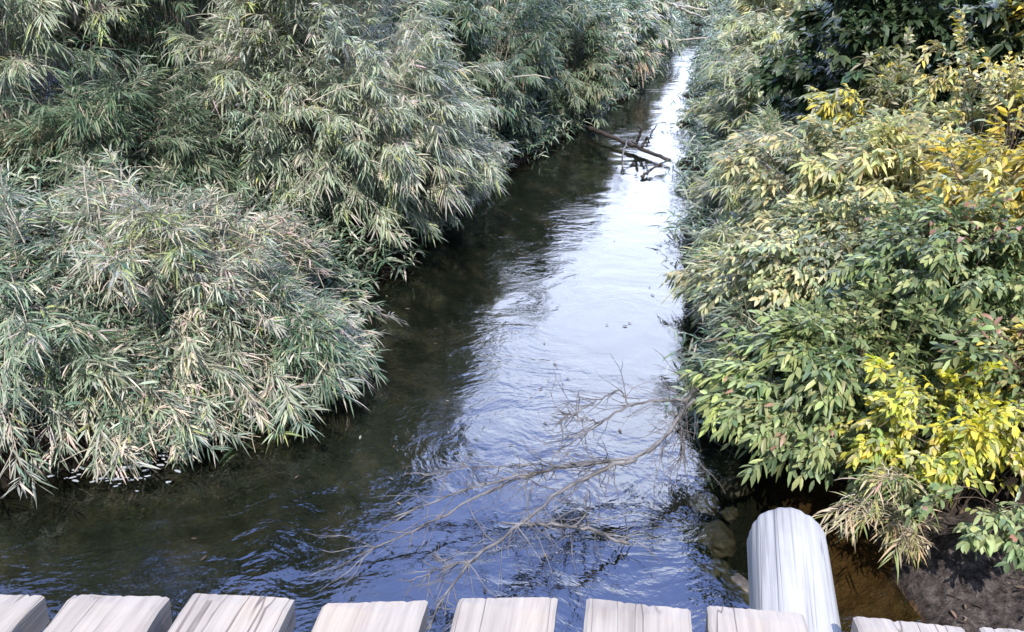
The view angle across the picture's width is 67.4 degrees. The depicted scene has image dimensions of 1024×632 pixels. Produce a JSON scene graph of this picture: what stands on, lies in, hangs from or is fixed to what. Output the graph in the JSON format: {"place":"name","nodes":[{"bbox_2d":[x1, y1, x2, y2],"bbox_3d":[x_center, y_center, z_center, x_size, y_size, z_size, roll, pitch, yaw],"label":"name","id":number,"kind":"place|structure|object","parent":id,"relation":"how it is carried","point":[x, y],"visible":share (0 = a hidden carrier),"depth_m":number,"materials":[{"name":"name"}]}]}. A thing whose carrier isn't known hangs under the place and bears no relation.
{"place":"outdoors","nodes":[
{"label":"outdoors","id":0,"kind":"place"},
{"bbox_2d":[0,0,1023,631],"bbox_3d":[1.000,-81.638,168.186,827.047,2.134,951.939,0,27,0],"label":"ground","id":1,"kind":"structure","parent":0,"point":[506,286],"depth_m":5.03,"materials":[{"name":"blue liquid"}]},
{"bbox_2d":[0,0,155,125],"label":"bamboo clump","id":2,"kind":"object","parent":1,"relation":"on","point":[12,65],"visible":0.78,"depth_m":6.52,"materials":[{"name":"green plant"}]},
{"bbox_2d":[0,161,177,506],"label":"bamboo clump","id":3,"kind":"object","parent":1,"relation":"on","point":[20,321],"visible":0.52,"depth_m":4.52,"materials":[{"name":"green plant"}]},
{"bbox_2d":[0,13,261,224],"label":"bamboo clump","id":4,"kind":"object","parent":1,"relation":"on","point":[82,125],"visible":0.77,"depth_m":6.23,"materials":[{"name":"green plant"}]},
{"bbox_2d":[2,0,267,118],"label":"bamboo clump","id":5,"kind":"object","parent":1,"relation":"on","point":[136,34],"visible":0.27,"depth_m":7.41,"materials":[{"name":"green plant"}]},
{"bbox_2d":[0,304,285,485],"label":"bamboo clump","id":6,"kind":"object","parent":1,"relation":"on","point":[165,416],"visible":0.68,"depth_m":4.61,"materials":[{"name":"green plant"}]},
{"bbox_2d":[0,144,409,474],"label":"bamboo clump","id":7,"kind":"object","parent":1,"relation":"on","point":[185,267],"visible":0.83,"depth_m":4.95,"materials":[{"name":"green plant"}]},
{"bbox_2d":[127,0,306,76],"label":"bamboo clump","id":8,"kind":"object","parent":1,"relation":"on","point":[203,12],"visible":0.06,"depth_m":8.36,"materials":[{"name":"green plant"}]},
{"bbox_2d":[179,219,389,441],"bbox_3d":[-1.678,0.022,5.381,1.658,1.009,1.890,0,27,0],"label":"bamboo clump","id":9,"kind":"object","parent":1,"relation":"on","point":[327,335],"visible":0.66,"depth_m":5.07,"materials":[{"name":"green plant"}]},
{"bbox_2d":[157,0,510,250],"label":"bamboo clump","id":10,"kind":"object","parent":1,"relation":"on","point":[288,72],"visible":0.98,"depth_m":6.75,"materials":[{"name":"green plant"}]},
{"bbox_2d":[375,119,517,243],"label":"bamboo clump","id":11,"kind":"object","parent":1,"relation":"on","point":[474,188],"visible":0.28,"depth_m":7.81,"materials":[{"name":"green plant"}]},
{"bbox_2d":[373,0,579,151],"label":"bamboo clump","id":12,"kind":"object","parent":1,"relation":"on","point":[525,52],"visible":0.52,"depth_m":10.06,"materials":[{"name":"green plant"}]},
{"bbox_2d":[485,74,549,88],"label":"dead branch","id":13,"kind":"object","parent":12,"relation":"on","point":[523,76],"visible":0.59,"depth_m":9.33,"materials":[{"name":"brown wood"}]},
{"bbox_2d":[396,0,561,47],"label":"bamboo clump","id":14,"kind":"object","parent":1,"relation":"on","point":[495,7],"visible":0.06,"depth_m":12.62,"materials":[{"name":"green plant"}]},
{"bbox_2d":[0,0,1023,507],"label":"undergrowth","id":15,"kind":"object","parent":1,"relation":"on","point":[696,146],"visible":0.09,"depth_m":6.74,"materials":[{"name":"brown plant"}]},
{"bbox_2d":[488,0,639,128],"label":"bamboo clump","id":16,"kind":"object","parent":1,"relation":"on","point":[593,67],"visible":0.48,"depth_m":12.22,"materials":[{"name":"green plant"}]},
{"bbox_2d":[170,209,1023,627],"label":"leaf litter","id":17,"kind":"object","parent":1,"relation":"on","point":[1020,587],"visible":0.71,"depth_m":3.94,"materials":[{"name":"brown plant"}]},
{"bbox_2d":[570,0,668,88],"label":"bamboo clump","id":18,"kind":"object","parent":1,"relation":"on","point":[640,32],"visible":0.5,"depth_m":15.37,"materials":[{"name":"green plant"}]},
{"bbox_2d":[594,0,686,59],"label":"bamboo clump","id":19,"kind":"object","parent":1,"relation":"on","point":[664,5],"visible":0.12,"depth_m":19.16,"materials":[{"name":"green plant"}]},
{"bbox_2d":[669,2,708,18],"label":"dead branch","id":20,"kind":"object","parent":19,"relation":"on","point":[680,7],"visible":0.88,"depth_m":18.58,"materials":[{"name":"grey wood"}]},
{"bbox_2d":[669,37,706,49],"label":"dead branch","id":21,"kind":"object","parent":1,"relation":"on","point":[688,39],"visible":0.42,"depth_m":18.77,"materials":[{"name":"grey wood"}]},
{"bbox_2d":[683,459,707,474],"bbox_3d":[1.157,0.958,4.834,0.150,0.095,0.134,10,28,18],"label":"stone","id":22,"kind":"object","parent":1,"relation":"on","point":[692,468],"visible":0.87,"depth_m":4.80,"materials":[{"name":"grey stone"}]},
{"bbox_2d":[670,0,730,22],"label":"bamboo clump","id":23,"kind":"object","parent":1,"relation":"on","point":[704,4],"visible":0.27,"depth_m":26.53,"materials":[{"name":"green plant"}]},
{"bbox_2d":[687,493,720,515],"bbox_3d":[1.138,1.112,4.549,0.204,0.105,0.160,-4,27,-8],"label":"stone","id":24,"kind":"object","parent":1,"relation":"on","point":[709,504],"visible":1,"depth_m":4.51,"materials":[{"name":"grey stone"}]},
{"bbox_2d":[673,286,790,401],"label":"bamboo clump","id":25,"kind":"object","parent":1,"relation":"on","point":[731,321],"visible":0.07,"depth_m":5.18,"materials":[{"name":"green plant"}]},
{"bbox_2d":[660,202,808,332],"bbox_3d":[1.921,-0.378,6.442,1.347,0.884,2.133,10,28,19],"label":"bamboo clump","id":26,"kind":"object","parent":1,"relation":"on","point":[703,249],"visible":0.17,"depth_m":6.48,"materials":[{"name":"green plant"}]},
{"bbox_2d":[711,0,797,51],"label":"bamboo clump","id":27,"kind":"object","parent":1,"relation":"on","point":[779,8],"visible":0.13,"depth_m":17.20,"materials":[{"name":"green plant"}]},
{"bbox_2d":[691,0,837,93],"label":"bamboo clump","id":28,"kind":"object","parent":1,"relation":"on","point":[771,40],"visible":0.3,"depth_m":12.55,"materials":[{"name":"green plant"}]},
{"bbox_2d":[679,39,855,154],"bbox_3d":[3.494,-2.868,10.338,2.350,1.487,3.262,0,27,0],"label":"bamboo clump","id":29,"kind":"object","parent":1,"relation":"on","point":[736,97],"visible":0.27,"depth_m":10.07,"materials":[{"name":"green plant"}]},
{"bbox_2d":[679,100,864,236],"bbox_3d":[2.768,-1.403,7.879,2.169,1.454,2.653,14,30,26],"label":"bamboo clump","id":30,"kind":"object","parent":1,"relation":"on","point":[730,193],"visible":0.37,"depth_m":7.58,"materials":[{"name":"green plant"}]},
{"bbox_2d":[658,173,905,318],"bbox_3d":[2.175,-0.323,5.469,1.601,1.204,1.802,-13,29,-24],"label":"shrub","id":31,"kind":"object","parent":1,"relation":"on","point":[762,271],"visible":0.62,"depth_m":5.30,"materials":[{"name":"green plant"}]},
{"bbox_2d":[675,263,983,545],"bbox_3d":[1.804,0.397,4.331,1.674,1.212,1.529,0,27,0],"label":"shrub","id":32,"kind":"object","parent":1,"relation":"on","point":[802,401],"visible":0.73,"depth_m":4.13,"materials":[{"name":"green plant"}]},
{"bbox_2d":[704,103,1005,241],"bbox_3d":[2.877,-1.013,6.335,2.467,1.556,1.940,0,27,0],"label":"shrub","id":33,"kind":"object","parent":1,"relation":"on","point":[890,147],"visible":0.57,"depth_m":5.91,"materials":[{"name":"green plant"}]},
{"bbox_2d":[812,452,943,575],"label":"bamboo sprig","id":34,"kind":"object","parent":1,"relation":"on","point":[906,539],"visible":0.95,"depth_m":3.64,"materials":[{"name":"green plant"}]},
{"bbox_2d":[743,0,1023,123],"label":"shrub","id":35,"kind":"object","parent":1,"relation":"on","point":[850,29],"visible":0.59,"depth_m":8.02,"materials":[{"name":"green plant"}]},
{"bbox_2d":[788,26,1006,155],"bbox_3d":[3.818,-2.005,7.606,2.270,1.517,2.163,0,27,0],"label":"shrub","id":36,"kind":"object","parent":1,"relation":"on","point":[887,90],"visible":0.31,"depth_m":7.70,"materials":[{"name":"green plant"}]},
{"bbox_2d":[790,185,1023,395],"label":"shrub","id":37,"kind":"object","parent":1,"relation":"on","point":[944,248],"visible":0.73,"depth_m":4.42,"materials":[{"name":"green plant"}]},
{"bbox_2d":[811,349,1023,521],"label":"shrub","id":38,"kind":"object","parent":1,"relation":"on","point":[950,454],"visible":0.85,"depth_m":3.78,"materials":[{"name":"yellow plant"}]},
{"bbox_2d":[876,95,1023,313],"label":"shrub","id":39,"kind":"object","parent":1,"relation":"on","point":[999,168],"visible":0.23,"depth_m":4.90,"materials":[{"name":"yellow plant"}]},
{"bbox_2d":[881,0,1023,188],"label":"shrub","id":40,"kind":"object","parent":1,"relation":"on","point":[1005,82],"visible":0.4,"depth_m":6.51,"materials":[{"name":"yellow plant"}]},
{"bbox_2d":[897,474,1023,574],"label":"shrub","id":41,"kind":"object","parent":1,"relation":"on","point":[980,537],"visible":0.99,"depth_m":3.36,"materials":[{"name":"green plant"}]},
{"bbox_2d":[930,311,1023,429],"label":"shrub","id":42,"kind":"object","parent":1,"relation":"on","point":[1004,348],"visible":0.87,"depth_m":3.97,"materials":[{"name":"green plant"}]},
{"bbox_2d":[980,0,1023,111],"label":"shrub","id":43,"kind":"object","parent":1,"relation":"on","point":[1018,5],"visible":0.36,"depth_m":7.63,"materials":[{"name":"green plant"}]},
{"bbox_2d":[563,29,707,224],"bbox_3d":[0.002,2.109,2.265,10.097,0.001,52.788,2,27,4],"label":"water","id":44,"kind":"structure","parent":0,"point":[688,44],"depth_m":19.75,"materials":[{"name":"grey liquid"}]},
{"bbox_2d":[47,446,180,491],"bbox_3d":[-2.498,0.882,4.711,1.051,0.010,0.441,6,27,11],"label":"foam","id":45,"kind":"object","parent":44,"relation":"on","point":[124,467],"visible":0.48,"depth_m":4.61,"materials":[{"name":"white"}]},
{"bbox_2d":[305,349,734,631],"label":"dead branch","id":46,"kind":"object","parent":44,"relation":"on","point":[614,462],"visible":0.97,"depth_m":4.21,"materials":[{"name":"brown wood"}]},
{"bbox_2d":[587,125,670,168],"bbox_3d":[1.560,-2.683,11.348,0.743,0.453,2.013,-8,28,-16],"label":"fallen log","id":47,"kind":"object","parent":44,"relation":"on","point":[633,144],"visible":1,"depth_m":11.13,"materials":[{"name":"brown wood"}]},
{"bbox_2d":[640,160,667,177],"bbox_3d":[1.904,-1.970,10.293,0.058,0.117,0.695,19,33,34],"label":"driftwood stick","id":48,"kind":"object","parent":44,"relation":"on","point":[649,170],"visible":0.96,"depth_m":10.19,"materials":[{"name":"grey wood"}]},
{"bbox_2d":[698,558,729,581],"bbox_3d":[1.080,1.344,4.058,0.180,0.109,0.131,-9,28,-17],"label":"stone","id":49,"kind":"object","parent":44,"relation":"in","point":[712,569],"visible":0.91,"depth_m":4.03,"materials":[{"name":"grey stone"}]},
{"bbox_2d":[697,520,736,557],"bbox_3d":[1.134,1.237,4.253,0.220,0.140,0.242,5,27,10],"label":"stone","id":50,"kind":"object","parent":44,"relation":"in","point":[716,538],"visible":1,"depth_m":4.19,"materials":[{"name":"stone"}]},
{"bbox_2d":[720,507,738,523],"bbox_3d":[1.243,1.130,4.376,0.113,0.075,0.111,-6,27,-12],"label":"stone","id":51,"kind":"object","parent":44,"relation":"in","point":[730,515],"visible":1,"depth_m":4.35,"materials":[{"name":"stone"}]},
{"bbox_2d":[720,573,748,606],"bbox_3d":[1.146,1.365,3.846,0.105,0.111,0.252,-14,30,-26],"label":"stone","id":52,"kind":"object","parent":44,"relation":"in","point":[736,585],"visible":0.76,"depth_m":3.82,"materials":[{"name":"stone"}]},
{"bbox_2d":[719,474,755,500],"bbox_3d":[1.333,1.020,4.572,0.222,0.120,0.187,-12,29,-23],"label":"stone","id":53,"kind":"object","parent":44,"relation":"in","point":[733,488],"visible":0.93,"depth_m":4.53,"materials":[{"name":"grey stone"}]},
{"bbox_3d":[0.396,1.140,1.206,7.021,0.245,0.246,4,27,7],"label":"bridge beam","id":54,"kind":"object","parent":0,"visible":0},
{"bbox_2d":[0,594,49,631],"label":"plank","id":55,"kind":"object","parent":54,"relation":"on","point":[23,613],"visible":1,"depth_m":1.73,"materials":[{"name":"grey wood"}]},
{"bbox_2d":[43,594,171,631],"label":"plank","id":56,"kind":"object","parent":54,"relation":"on","point":[90,613],"visible":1,"depth_m":1.70,"materials":[{"name":"grey wood"}]},
{"bbox_2d":[168,593,295,631],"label":"plank","id":57,"kind":"object","parent":54,"relation":"on","point":[199,612],"visible":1,"depth_m":1.70,"materials":[{"name":"grey wood"}]},
{"bbox_2d":[311,600,427,631],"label":"plank","id":58,"kind":"object","parent":54,"relation":"on","point":[395,616],"visible":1,"depth_m":1.69,"materials":[{"name":"grey wood"}]},
{"bbox_2d":[450,597,557,631],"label":"plank","id":59,"kind":"object","parent":54,"relation":"on","point":[526,614],"visible":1,"depth_m":1.70,"materials":[{"name":"grey wood"}]},
{"bbox_2d":[583,598,691,631],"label":"plank","id":60,"kind":"object","parent":54,"relation":"on","point":[601,615],"visible":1,"depth_m":1.69,"materials":[{"name":"grey wood"}]},
{"bbox_2d":[705,606,807,631],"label":"plank","id":61,"kind":"object","parent":54,"relation":"on","point":[723,619],"visible":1,"depth_m":1.68,"materials":[{"name":"grey wood"}]},
{"bbox_2d":[747,507,841,631],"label":"bridge log","id":62,"kind":"object","parent":54,"relation":"attached to","point":[789,565],"visible":0.91,"depth_m":1.98,"materials":[{"name":"grey wood"}]},
{"bbox_2d":[851,616,964,631],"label":"plank","id":63,"kind":"object","parent":54,"relation":"on","point":[862,624],"visible":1,"depth_m":1.67,"materials":[{"name":"grey wood"}]},
{"bbox_2d":[978,627,1023,631],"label":"plank","id":64,"kind":"object","parent":54,"relation":"on","point":[984,629],"visible":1,"depth_m":1.66,"materials":[{"name":"grey wood"}]}
]}

